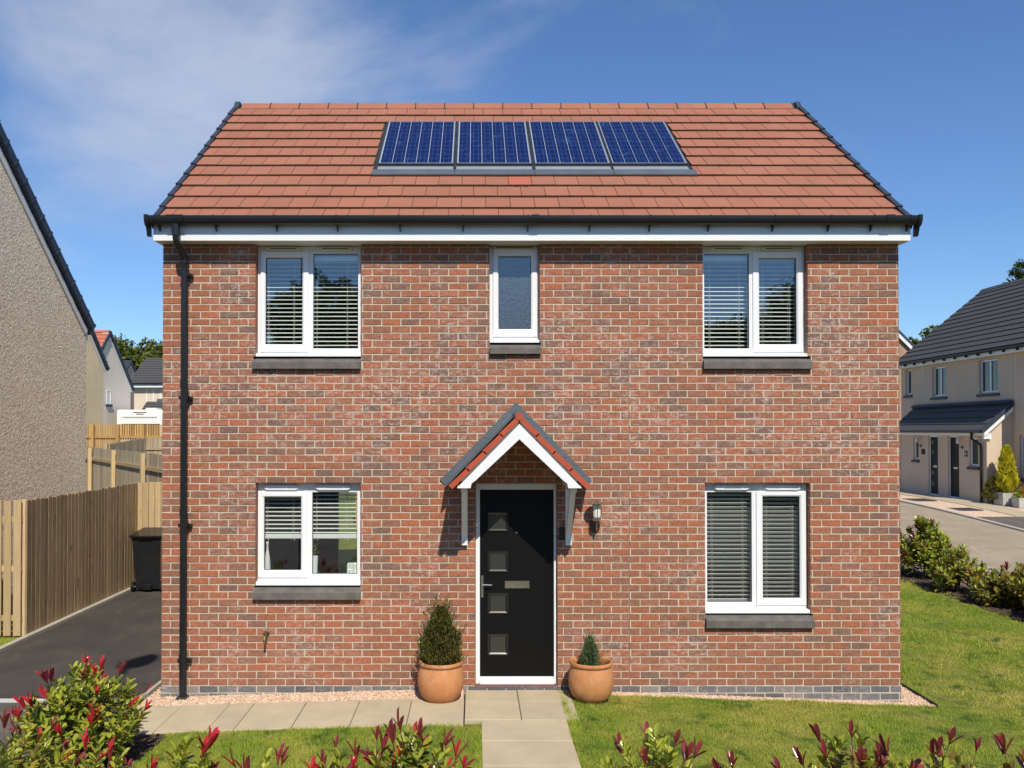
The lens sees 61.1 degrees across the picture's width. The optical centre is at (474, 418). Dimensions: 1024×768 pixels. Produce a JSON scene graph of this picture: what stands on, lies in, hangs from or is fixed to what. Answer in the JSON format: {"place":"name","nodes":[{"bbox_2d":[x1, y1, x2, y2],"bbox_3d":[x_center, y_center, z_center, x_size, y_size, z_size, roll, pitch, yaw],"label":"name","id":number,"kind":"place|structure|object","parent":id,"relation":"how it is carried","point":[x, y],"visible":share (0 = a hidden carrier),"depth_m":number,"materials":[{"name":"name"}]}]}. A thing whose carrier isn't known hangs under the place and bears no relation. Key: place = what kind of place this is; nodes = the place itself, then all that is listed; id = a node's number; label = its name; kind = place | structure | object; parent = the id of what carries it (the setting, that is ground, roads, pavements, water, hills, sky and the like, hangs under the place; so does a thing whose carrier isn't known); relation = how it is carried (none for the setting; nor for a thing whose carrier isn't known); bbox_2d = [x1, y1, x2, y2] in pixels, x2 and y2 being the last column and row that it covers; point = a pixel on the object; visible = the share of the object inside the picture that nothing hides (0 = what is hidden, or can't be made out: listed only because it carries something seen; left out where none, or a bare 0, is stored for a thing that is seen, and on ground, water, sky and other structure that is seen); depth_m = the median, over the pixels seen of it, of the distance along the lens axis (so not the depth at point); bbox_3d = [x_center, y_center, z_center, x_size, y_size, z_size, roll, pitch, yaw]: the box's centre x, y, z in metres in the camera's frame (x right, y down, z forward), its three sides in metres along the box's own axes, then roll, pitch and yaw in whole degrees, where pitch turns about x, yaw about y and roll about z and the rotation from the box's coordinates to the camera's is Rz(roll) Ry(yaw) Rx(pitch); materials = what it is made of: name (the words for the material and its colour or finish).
{"place":"outdoors","nodes":[
{"label":"outdoors","id":0,"kind":"place"},
{"bbox_2d":[0,621,18,642],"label":"side verge","id":1,"kind":"structure","parent":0,"point":[2,636],"depth_m":13.31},
{"bbox_2d":[0,500,25,636],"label":"board fence","id":2,"kind":"object","parent":1,"relation":"on","point":[17,568],"visible":0.92,"depth_m":13.11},
{"bbox_2d":[0,703,116,767],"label":"driveway apron","id":3,"kind":"object","parent":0,"point":[6,731],"depth_m":9.31,"materials":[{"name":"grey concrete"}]},
{"bbox_2d":[0,589,161,700],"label":"driveway","id":4,"kind":"structure","parent":0,"point":[127,627],"depth_m":12.46,"materials":[{"name":"asphalt"}]},
{"bbox_2d":[129,527,161,591],"bbox_3d":[-6.345,2.768,17.038,0.630,1.190,0.775,0,-1,0],"label":"wheelie bin","id":5,"kind":"object","parent":4,"relation":"on","point":[147,548],"visible":0.84,"depth_m":16.77,"materials":[{"name":"black plastic"}]},
{"bbox_2d":[103,492,481,756],"bbox_3d":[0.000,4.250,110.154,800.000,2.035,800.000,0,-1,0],"label":"ground","id":6,"kind":"structure","parent":0,"point":[340,497],"depth_m":32.94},
{"bbox_2d":[0,120,95,614],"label":"house","id":7,"kind":"structure","parent":6,"relation":"on","point":[47,325],"depth_m":15.43,"materials":[{"name":"paint"}]},
{"bbox_2d":[0,699,116,702],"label":"drainage channel","id":8,"kind":"object","parent":6,"relation":"on","point":[9,701],"visible":0.12,"depth_m":10.01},
{"bbox_2d":[0,587,130,651],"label":"kerb","id":9,"kind":"structure","parent":6,"relation":"on","point":[6,646],"depth_m":14.06,"materials":[{"name":"concrete"}]},
{"bbox_2d":[24,483,137,634],"bbox_3d":[-6.880,2.398,15.325,0.169,2.285,4.350,0,-1,0],"label":"board fence","id":10,"kind":"object","parent":6,"relation":"on","point":[78,550],"visible":0.91,"depth_m":14.79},
{"bbox_2d":[86,331,109,447],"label":"house","id":11,"kind":"structure","parent":6,"relation":"on","point":[97,366],"depth_m":34.32,"materials":[{"name":"paint"}]},
{"bbox_2d":[60,734,158,766],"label":"planting bed","id":12,"kind":"object","parent":6,"relation":"on","point":[149,735],"visible":0.13,"depth_m":8.68,"materials":[{"name":"soil"}]},
{"bbox_2d":[0,704,86,767],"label":"photinia shrub","id":13,"kind":"object","parent":12,"relation":"on","point":[13,752],"visible":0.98,"depth_m":6.39,"materials":[{"name":"green plant"}]},
{"bbox_2d":[7,653,152,767],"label":"photinia shrub","id":14,"kind":"object","parent":12,"relation":"on","point":[89,702],"visible":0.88,"depth_m":7.82,"materials":[{"name":"green plant"}]},
{"bbox_2d":[94,330,134,443],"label":"house","id":15,"kind":"structure","parent":6,"relation":"on","point":[118,386],"depth_m":45.92,"materials":[{"name":"paint"}]},
{"bbox_2d":[85,446,162,527],"bbox_3d":[-9.577,2.194,22.898,0.157,2.824,11.900,1,-1,-35],"label":"board fence","id":16,"kind":"object","parent":6,"relation":"on","point":[105,468],"visible":0.26,"depth_m":22.59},
{"bbox_2d":[86,424,162,454],"bbox_3d":[-10.602,1.752,28.443,7.296,3.167,0.157,0,-1,0],"label":"board fence","id":17,"kind":"object","parent":6,"relation":"on","point":[92,436],"visible":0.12,"depth_m":28.52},
{"bbox_2d":[104,438,144,452],"bbox_3d":[-10.636,2.027,26.436,0.157,2.878,2.820,0,-1,0],"label":"board fence","id":18,"kind":"object","parent":6,"relation":"on","point":[137,445],"visible":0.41,"depth_m":26.49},
{"bbox_2d":[114,333,136,368],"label":"broadleaf tree","id":19,"kind":"object","parent":6,"relation":"on","point":[126,341],"visible":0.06,"depth_m":97.97,"materials":[{"name":"green plant"}]},
{"bbox_2d":[123,360,135,409],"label":"house","id":20,"kind":"structure","parent":6,"relation":"on","point":[130,367],"depth_m":65.50,"materials":[{"name":"grey tile"}]},
{"bbox_2d":[119,343,142,369],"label":"broadleaf tree","id":21,"kind":"object","parent":6,"relation":"on","point":[132,357],"visible":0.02,"depth_m":96.22,"materials":[{"name":"green plant"}]},
{"bbox_2d":[117,408,162,441],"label":"caravan","id":22,"kind":"object","parent":6,"relation":"on","point":[151,416],"visible":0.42,"depth_m":45.40,"materials":[{"name":"beige plastic"}]},
{"bbox_2d":[122,424,159,435],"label":"rear window","id":23,"kind":"structure","parent":22,"relation":"in","point":[122,424],"depth_m":45.38,"materials":[{"name":"wood"}]},
{"bbox_2d":[132,680,160,714],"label":"kerb","id":24,"kind":"structure","parent":6,"relation":"on","point":[153,689],"depth_m":10.36,"materials":[{"name":"concrete"}]},
{"bbox_2d":[131,358,162,409],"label":"house","id":25,"kind":"structure","parent":6,"relation":"on","point":[146,378],"depth_m":60.03,"materials":[{"name":"grey concrete"}]},
{"bbox_2d":[132,337,162,364],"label":"broadleaf tree","id":26,"kind":"object","parent":6,"relation":"on","point":[150,349],"visible":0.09,"depth_m":96.75,"materials":[{"name":"green plant"}]},
{"bbox_2d":[136,482,161,530],"bbox_3d":[-5.239,2.366,17.547,3.262,2.407,0.157,0,-1,0],"label":"board fence","id":27,"kind":"object","parent":6,"relation":"on","point":[149,510],"visible":0.09,"depth_m":17.48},
{"bbox_2d":[142,437,162,454],"bbox_3d":[-7.799,1.977,27.700,5.705,2.768,0.157,0,-1,1],"label":"board fence","id":28,"kind":"object","parent":6,"relation":"on","point":[154,445],"visible":0.08,"depth_m":27.82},
{"bbox_2d":[143,102,922,701],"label":"brick house","id":29,"kind":"structure","parent":6,"relation":"on","point":[499,390],"depth_m":10.21,"materials":[{"name":"brick"}]},
{"bbox_2d":[265,541,270,568],"bbox_3d":[-2.485,1.688,10.379,0.090,0.430,0.089,0,-1,0],"label":"white bottle","id":30,"kind":"object","parent":29,"relation":"on","point":[267,561],"visible":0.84,"depth_m":10.36,"materials":[{"name":"ceramic"}]},
{"bbox_2d":[265,499,300,539],"bbox_3d":[-2.311,1.127,10.414,0.547,0.662,0.064,0,-1,0],"label":"venetian blind","id":31,"kind":"object","parent":29,"relation":"attached to","point":[283,536],"visible":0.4,"depth_m":10.39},
{"bbox_2d":[266,259,302,343],"bbox_3d":[-2.305,-1.357,10.451,0.535,1.193,0.057,0,-1,0],"label":"venetian blind","id":32,"kind":"object","parent":29,"relation":"attached to","point":[268,275],"visible":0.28,"depth_m":10.43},
{"bbox_2d":[252,483,360,599],"bbox_3d":[-1.972,1.440,10.234,1.257,1.358,0.216,0,-1,0],"label":"window","id":33,"kind":"structure","parent":29,"relation":"in","point":[271,584],"depth_m":10.26,"materials":[{"name":"white plastic"}]},
{"bbox_2d":[252,247,361,368],"bbox_3d":[-1.979,-1.316,10.270,1.272,1.470,0.216,0,-1,0],"label":"window","id":34,"kind":"structure","parent":29,"relation":"in","point":[306,349],"depth_m":10.30,"materials":[{"name":"white plastic"}]},
{"bbox_2d":[313,544,317,572],"bbox_3d":[-1.911,1.701,10.381,0.085,0.403,0.089,0,-1,0],"label":"potted plant","id":35,"kind":"object","parent":29,"relation":"on","point":[315,563],"visible":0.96,"depth_m":10.35,"materials":[{"name":"white plastic"}]},
{"bbox_2d":[313,492,356,539],"bbox_3d":[-1.689,1.127,10.414,0.637,0.662,0.064,0,-1,0],"label":"venetian blind","id":36,"kind":"object","parent":29,"relation":"attached to","point":[334,536],"visible":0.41,"depth_m":10.40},
{"bbox_2d":[314,256,357,345],"bbox_3d":[-1.689,-1.357,10.451,0.637,1.193,0.057,0,-1,0],"label":"venetian blind","id":37,"kind":"object","parent":29,"relation":"attached to","point":[335,259],"visible":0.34,"depth_m":10.43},
{"bbox_2d":[347,562,356,572],"bbox_3d":[-1.458,1.817,10.400,0.145,0.172,0.094,0,-1,0],"label":"white box","id":38,"kind":"object","parent":29,"relation":"on","point":[351,567],"visible":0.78,"depth_m":10.36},
{"bbox_2d":[376,121,456,168],"bbox_3d":[-0.776,-3.798,12.022,1.025,1.203,1.570,0,-1,0],"label":"solar panel","id":39,"kind":"object","parent":29,"relation":"on","point":[417,145],"visible":1,"depth_m":11.94,"materials":[{"name":"glass"}]},
{"bbox_2d":[455,121,533,168],"bbox_3d":[0.252,-3.798,12.022,1.025,1.203,1.570,0,-1,0],"label":"solar panel","id":40,"kind":"object","parent":29,"relation":"on","point":[493,144],"visible":1,"depth_m":11.94,"materials":[{"name":"glass"}]},
{"bbox_2d":[489,247,540,354],"bbox_3d":[0.473,-1.403,10.271,0.604,1.295,0.216,0,-1,0],"label":"window","id":41,"kind":"structure","parent":29,"relation":"in","point":[514,271],"depth_m":10.32,"materials":[{"name":"white plastic"}]},
{"bbox_2d":[475,483,556,687],"bbox_3d":[0.485,1.963,10.245,0.962,2.402,0.130,0,-1,0],"label":"front door","id":42,"kind":"structure","parent":29,"relation":"in","point":[516,590],"depth_m":10.27,"materials":[{"name":"black plastic"}]},
{"bbox_2d":[527,121,612,168],"bbox_3d":[1.280,-3.798,12.022,1.025,1.203,1.570,0,-1,0],"label":"solar panel","id":43,"kind":"object","parent":29,"relation":"on","point":[566,144],"visible":0.99,"depth_m":11.94,"materials":[{"name":"glass"}]},
{"bbox_2d":[588,500,605,531],"bbox_3d":[1.412,1.138,10.062,0.210,0.392,0.243,0,-1,0],"label":"wall lamp","id":44,"kind":"object","parent":29,"relation":"attached to","point":[596,514],"visible":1,"depth_m":10.02,"materials":[{"name":"metal"}]},
{"bbox_2d":[596,121,691,168],"bbox_3d":[2.295,-3.798,12.022,1.025,1.203,1.570,0,-1,0],"label":"solar panel","id":45,"kind":"object","parent":29,"relation":"on","point":[641,145],"visible":1,"depth_m":11.94,"materials":[{"name":"glass"}]},
{"bbox_2d":[704,256,747,347],"bbox_3d":[3.030,-1.357,10.451,0.625,1.193,0.057,0,-1,0],"label":"venetian blind","id":46,"kind":"object","parent":29,"relation":"attached to","point":[724,259],"visible":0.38,"depth_m":10.43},
{"bbox_2d":[707,492,749,599],"bbox_3d":[3.054,1.527,10.409,0.649,1.462,0.064,0,-1,0],"label":"venetian blind","id":47,"kind":"object","parent":29,"relation":"attached to","point":[741,507],"visible":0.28,"depth_m":10.42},
{"bbox_2d":[702,247,812,368],"bbox_3d":[3.319,-1.316,10.270,1.271,1.470,0.216,0,-1,0],"label":"window","id":48,"kind":"structure","parent":29,"relation":"in","point":[754,349],"depth_m":10.30,"materials":[{"name":"white plastic"}]},
{"bbox_2d":[704,483,814,627],"bbox_3d":[3.335,1.605,10.232,1.261,1.688,0.216,0,-1,0],"label":"window","id":49,"kind":"structure","parent":29,"relation":"in","point":[759,612],"depth_m":10.26,"materials":[{"name":"white plastic"}]},
{"bbox_2d":[759,259,794,343],"bbox_3d":[3.646,-1.357,10.451,0.547,1.193,0.057,0,-1,0],"label":"venetian blind","id":50,"kind":"object","parent":29,"relation":"attached to","point":[761,261],"visible":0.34,"depth_m":10.44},
{"bbox_2d":[762,497,798,596],"bbox_3d":[3.673,1.527,10.409,0.541,1.462,0.064,0,-1,0],"label":"venetian blind","id":51,"kind":"object","parent":29,"relation":"attached to","point":[766,507],"visible":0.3,"depth_m":10.41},
{"bbox_2d":[611,692,895,705],"bbox_3d":[3.310,3.340,10.091,3.620,0.290,0.128,0,-1,0],"label":"gravel bed","id":52,"kind":"object","parent":6,"relation":"on","point":[748,699],"visible":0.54,"depth_m":10.10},
{"bbox_2d":[899,330,914,419],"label":"house","id":53,"kind":"structure","parent":6,"relation":"on","point":[906,344],"depth_m":50.02,"materials":[{"name":"brick"}]},
{"bbox_2d":[901,688,930,705],"bbox_3d":[5.159,3.447,13.391,0.322,0.172,6.730,0,-1,0],"label":"gravel bed","id":54,"kind":"object","parent":6,"relation":"on","point":[911,697],"visible":0.06,"depth_m":10.30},
{"bbox_2d":[138,685,935,706],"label":"gravel","id":55,"kind":"structure","parent":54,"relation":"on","point":[156,698],"depth_m":10.03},
{"bbox_2d":[909,324,938,344],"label":"broadleaf tree","id":56,"kind":"object","parent":6,"relation":"on","point":[926,331],"visible":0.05,"depth_m":63.14,"materials":[{"name":"green plant"}]},
{"bbox_2d":[900,494,1015,516],"bbox_3d":[17.020,3.300,35.285,1.400,0.305,13.750,0,-1,0],"label":"gravel bed","id":57,"kind":"object","parent":6,"relation":"on","point":[948,505],"visible":0.34,"depth_m":30.70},
{"bbox_2d":[899,278,1023,502],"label":"house","id":58,"kind":"structure","parent":6,"relation":"on","point":[962,374],"depth_m":35.18,"materials":[{"name":"paint"}]},
{"bbox_2d":[907,370,911,394],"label":"window","id":59,"kind":"structure","parent":58,"relation":"in","point":[909,371],"depth_m":40.06,"materials":[{"name":"white plastic"}]},
{"bbox_2d":[930,436,937,494],"bbox_3d":[19.085,1.942,35.953,0.070,2.477,0.744,0,-1,0],"label":"door","id":60,"kind":"structure","parent":58,"relation":"in","point":[933,439],"depth_m":36.00,"materials":[{"name":"black plastic"}]},
{"bbox_2d":[934,366,945,396],"bbox_3d":[20.045,-1.537,37.273,0.130,1.390,1.200,0,-1,0],"label":"window","id":61,"kind":"structure","parent":58,"relation":"in","point":[939,372],"depth_m":37.39,"materials":[{"name":"white plastic"}]},
{"bbox_2d":[949,436,958,497],"bbox_3d":[19.085,1.922,34.428,0.070,2.477,0.794,0,-1,0],"label":"door","id":62,"kind":"structure","parent":58,"relation":"in","point":[953,448],"depth_m":34.50,"materials":[{"name":"black plastic"}]},
{"bbox_2d":[970,438,977,465],"bbox_3d":[19.075,1.328,33.035,0.130,1.190,0.700,0,-1,0],"label":"window","id":63,"kind":"structure","parent":58,"relation":"in","point":[974,446],"depth_m":33.16,"materials":[{"name":"white plastic"}]},
{"bbox_2d":[981,359,997,392],"bbox_3d":[20.045,-1.594,33.699,0.130,1.410,1.350,0,-1,0],"label":"window","id":64,"kind":"structure","parent":58,"relation":"in","point":[989,368],"depth_m":33.82,"materials":[{"name":"white plastic"}]},
{"bbox_2d":[1022,435,1023,476],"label":"window","id":65,"kind":"structure","parent":58,"relation":"in","point":[1022,435],"depth_m":31.73,"materials":[{"name":"white plastic"}]},
{"bbox_2d":[900,500,1023,531],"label":"kerb","id":66,"kind":"structure","parent":6,"relation":"on","point":[974,517],"depth_m":28.55,"materials":[{"name":"concrete"}]},
{"bbox_2d":[900,565,1023,619],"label":"planting bed","id":67,"kind":"object","parent":6,"relation":"on","point":[963,589],"visible":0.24,"depth_m":16.91,"materials":[{"name":"soil"}]},
{"bbox_2d":[71,566,1023,767],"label":"soil crumbs","id":68,"kind":"object","parent":67,"relation":"on","point":[151,741],"visible":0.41,"depth_m":15.12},
{"bbox_2d":[900,515,951,578],"bbox_3d":[9.770,2.795,18.882,1.203,1.426,1.232,0,-1,30],"label":"photinia shrub","id":69,"kind":"object","parent":67,"relation":"on","point":[920,549],"visible":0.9,"depth_m":18.66,"materials":[{"name":"green plant"}]},
{"bbox_2d":[929,543,988,592],"bbox_3d":[9.602,2.983,17.191,1.072,1.021,1.135,0,-1,19],"label":"photinia shrub","id":70,"kind":"object","parent":67,"relation":"on","point":[956,564],"visible":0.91,"depth_m":17.04,"materials":[{"name":"green plant"}]},
{"bbox_2d":[966,561,1022,609],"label":"photinia shrub","id":71,"kind":"object","parent":67,"relation":"on","point":[991,589],"visible":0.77,"depth_m":15.75,"materials":[{"name":"green plant"}]},
{"bbox_2d":[1001,562,1023,607],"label":"photinia shrub","id":72,"kind":"object","parent":67,"relation":"on","point":[1017,581],"visible":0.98,"depth_m":15.38,"materials":[{"name":"green plant"}]},
{"bbox_2d":[900,490,1023,510],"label":"gravel bed","id":73,"kind":"object","parent":6,"relation":"on","point":[1021,509],"visible":0.18,"depth_m":31.68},
{"bbox_2d":[978,476,1003,502],"bbox_3d":[18.978,2.578,31.726,0.884,1.002,0.891,1,-1,-40],"label":"green bush","id":74,"kind":"object","parent":73,"relation":"on","point":[989,485],"visible":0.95,"depth_m":31.68,"materials":[{"name":"green plant"}]},
{"bbox_2d":[993,492,1014,505],"bbox_3d":[19.250,2.905,31.415,0.620,0.460,0.620,0,-1,0],"label":"planter","id":75,"kind":"object","parent":73,"relation":"on","point":[1004,499],"visible":0.76,"depth_m":31.13,"materials":[{"name":"concrete"}]},
{"bbox_2d":[994,444,1020,492],"bbox_3d":[19.294,1.845,31.476,0.808,1.861,0.823,0,-1,0],"label":"golden conifer","id":76,"kind":"object","parent":75,"relation":"on","point":[1007,478],"visible":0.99,"depth_m":31.33,"materials":[{"name":"yellow plant"}]},
{"bbox_2d":[1011,497,1023,507],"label":"planter","id":77,"kind":"object","parent":73,"relation":"on","point":[1017,502],"visible":0.93,"depth_m":30.54,"materials":[{"name":"concrete"}]},
{"bbox_2d":[1003,259,1023,282],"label":"tree","id":78,"kind":"object","parent":6,"relation":"on","point":[1017,273],"visible":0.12,"depth_m":60.76,"materials":[{"name":"green plant"}]},
{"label":"planting bed","id":79,"kind":"structure","parent":6,"relation":"on","visible":0},
{"bbox_2d":[67,726,158,767],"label":"photinia shrub","id":80,"kind":"object","parent":79,"relation":"on","point":[97,760],"visible":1,"depth_m":6.18,"materials":[{"name":"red plant"}]},
{"bbox_2d":[146,726,219,767],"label":"photinia shrub","id":81,"kind":"object","parent":79,"relation":"on","point":[181,746],"visible":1,"depth_m":5.99,"materials":[{"name":"green plant"}]},
{"bbox_2d":[221,743,288,767],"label":"photinia shrub","id":82,"kind":"object","parent":79,"relation":"on","point":[264,764],"visible":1,"depth_m":6.00,"materials":[{"name":"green plant"}]},
{"bbox_2d":[305,735,359,767],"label":"photinia shrub","id":83,"kind":"object","parent":79,"relation":"on","point":[340,759],"visible":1,"depth_m":5.99,"materials":[{"name":"green plant"}]},
{"bbox_2d":[346,725,402,767],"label":"photinia shrub","id":84,"kind":"object","parent":79,"relation":"on","point":[377,759],"visible":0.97,"depth_m":5.94,"materials":[{"name":"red plant"}]},
{"bbox_2d":[360,707,475,767],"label":"photinia shrub","id":85,"kind":"object","parent":79,"relation":"on","point":[421,755],"visible":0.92,"depth_m":6.06,"materials":[{"name":"green plant"}]},
{"bbox_2d":[440,735,470,767],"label":"photinia shrub","id":86,"kind":"object","parent":79,"relation":"on","point":[463,762],"visible":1,"depth_m":5.88,"materials":[{"name":"red plant"}]},
{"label":"planting bed","id":87,"kind":"structure","parent":6,"relation":"on","visible":0},
{"bbox_2d":[599,721,707,767],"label":"photinia shrub","id":88,"kind":"object","parent":87,"relation":"on","point":[668,756],"visible":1,"depth_m":5.96,"materials":[{"name":"green plant"}]},
{"bbox_2d":[707,750,739,767],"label":"photinia shrub","id":89,"kind":"object","parent":87,"relation":"on","point":[730,755],"visible":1,"depth_m":5.84,"materials":[{"name":"red plant"}]},
{"bbox_2d":[769,719,923,767],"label":"photinia shrub","id":90,"kind":"object","parent":87,"relation":"on","point":[863,758],"visible":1,"depth_m":6.07,"materials":[{"name":"green plant"}]},
{"bbox_2d":[871,727,981,767],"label":"photinia shrub","id":91,"kind":"object","parent":87,"relation":"on","point":[938,759],"visible":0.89,"depth_m":5.96,"materials":[{"name":"red plant"}]},
{"bbox_2d":[961,732,1023,767],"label":"photinia shrub","id":92,"kind":"object","parent":87,"relation":"on","point":[1001,742],"visible":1,"depth_m":5.95,"materials":[{"name":"red plant"}]},
{"bbox_2d":[135,727,478,767],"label":"lawn","id":93,"kind":"structure","parent":0,"point":[312,753],"depth_m":8.43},
{"bbox_2d":[339,501,356,572],"bbox_3d":[-0.250,3.281,24.839,18.500,0.838,14.640,0,-1,0],"label":"garden","id":94,"kind":"object","parent":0,"point":[347,550],"visible":0.02,"depth_m":23.06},
{"bbox_2d":[137,690,580,767],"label":"path","id":95,"kind":"structure","parent":0,"point":[526,728],"depth_m":9.21,"materials":[{"name":"concrete"}]},
{"bbox_2d":[417,654,463,702],"bbox_3d":[-0.388,2.951,9.802,0.530,0.445,0.530,0,-1,0],"label":"terracotta pot","id":96,"kind":"object","parent":95,"relation":"on","point":[441,684],"visible":0.87,"depth_m":9.59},
{"bbox_2d":[413,595,466,665],"bbox_3d":[-0.394,2.432,9.778,0.590,0.890,0.663,0,-1,-17],"label":"potted bush","id":97,"kind":"object","parent":96,"relation":"in","point":[439,629],"visible":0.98,"depth_m":9.71,"materials":[{"name":"green plant"}]},
{"bbox_2d":[0,0,1023,347],"label":"sky","id":98,"kind":"structure","parent":0,"point":[105,105],"materials":[{"name":"blue"}]},
{"bbox_2d":[571,695,1023,767],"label":"lawn","id":99,"kind":"structure","parent":0,"point":[738,750],"depth_m":9.11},
{"bbox_2d":[568,656,613,703],"bbox_3d":[1.315,2.963,9.827,0.515,0.445,0.515,0,-1,0],"label":"terracotta pot","id":100,"kind":"object","parent":99,"relation":"on","point":[591,684],"visible":0.88,"depth_m":9.63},
{"bbox_2d":[577,629,604,665],"bbox_3d":[1.309,2.628,9.832,0.320,0.523,0.276,0,-1,-24],"label":"potted shrub","id":101,"kind":"object","parent":100,"relation":"in","point":[590,656],"visible":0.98,"depth_m":9.79,"materials":[{"name":"green plant"}]},
{"bbox_2d":[900,580,1023,707],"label":"lawn","id":102,"kind":"structure","parent":0,"point":[948,696],"depth_m":12.30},
{"bbox_2d":[0,579,1023,767],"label":"grass","id":103,"kind":"structure","parent":102,"relation":"on","point":[576,737],"depth_m":9.24,"materials":[{"name":"plant"}]},
{"bbox_2d":[901,683,938,707],"bbox_3d":[5.343,3.383,13.007,0.015,0.085,6.000,0,-1,0],"label":"edging board","id":104,"kind":"object","parent":102,"relation":"on","point":[919,694],"visible":0.09,"depth_m":10.41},
{"bbox_2d":[900,502,1023,572],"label":"road","id":105,"kind":"structure","parent":0,"point":[992,545],"depth_m":24.91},
{"bbox_2d":[900,491,1023,516],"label":"paved strip","id":106,"kind":"object","parent":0,"point":[1007,511],"visible":0.47,"depth_m":31.79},
{"bbox_2d":[902,541,1021,603],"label":"footway","id":107,"kind":"structure","parent":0,"point":[919,570],"depth_m":19.58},
{"bbox_2d":[946,507,983,510],"bbox_3d":[17.050,3.154,30.211,0.820,0.036,0.900,0,-1,0],"label":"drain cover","id":108,"kind":"object","parent":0,"point":[966,509],"visible":1,"depth_m":29.95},
{"bbox_2d":[979,517,1023,528],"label":"neighbour driveway","id":109,"kind":"structure","parent":0,"point":[1018,522],"depth_m":27.57,"materials":[{"name":"grey concrete"}]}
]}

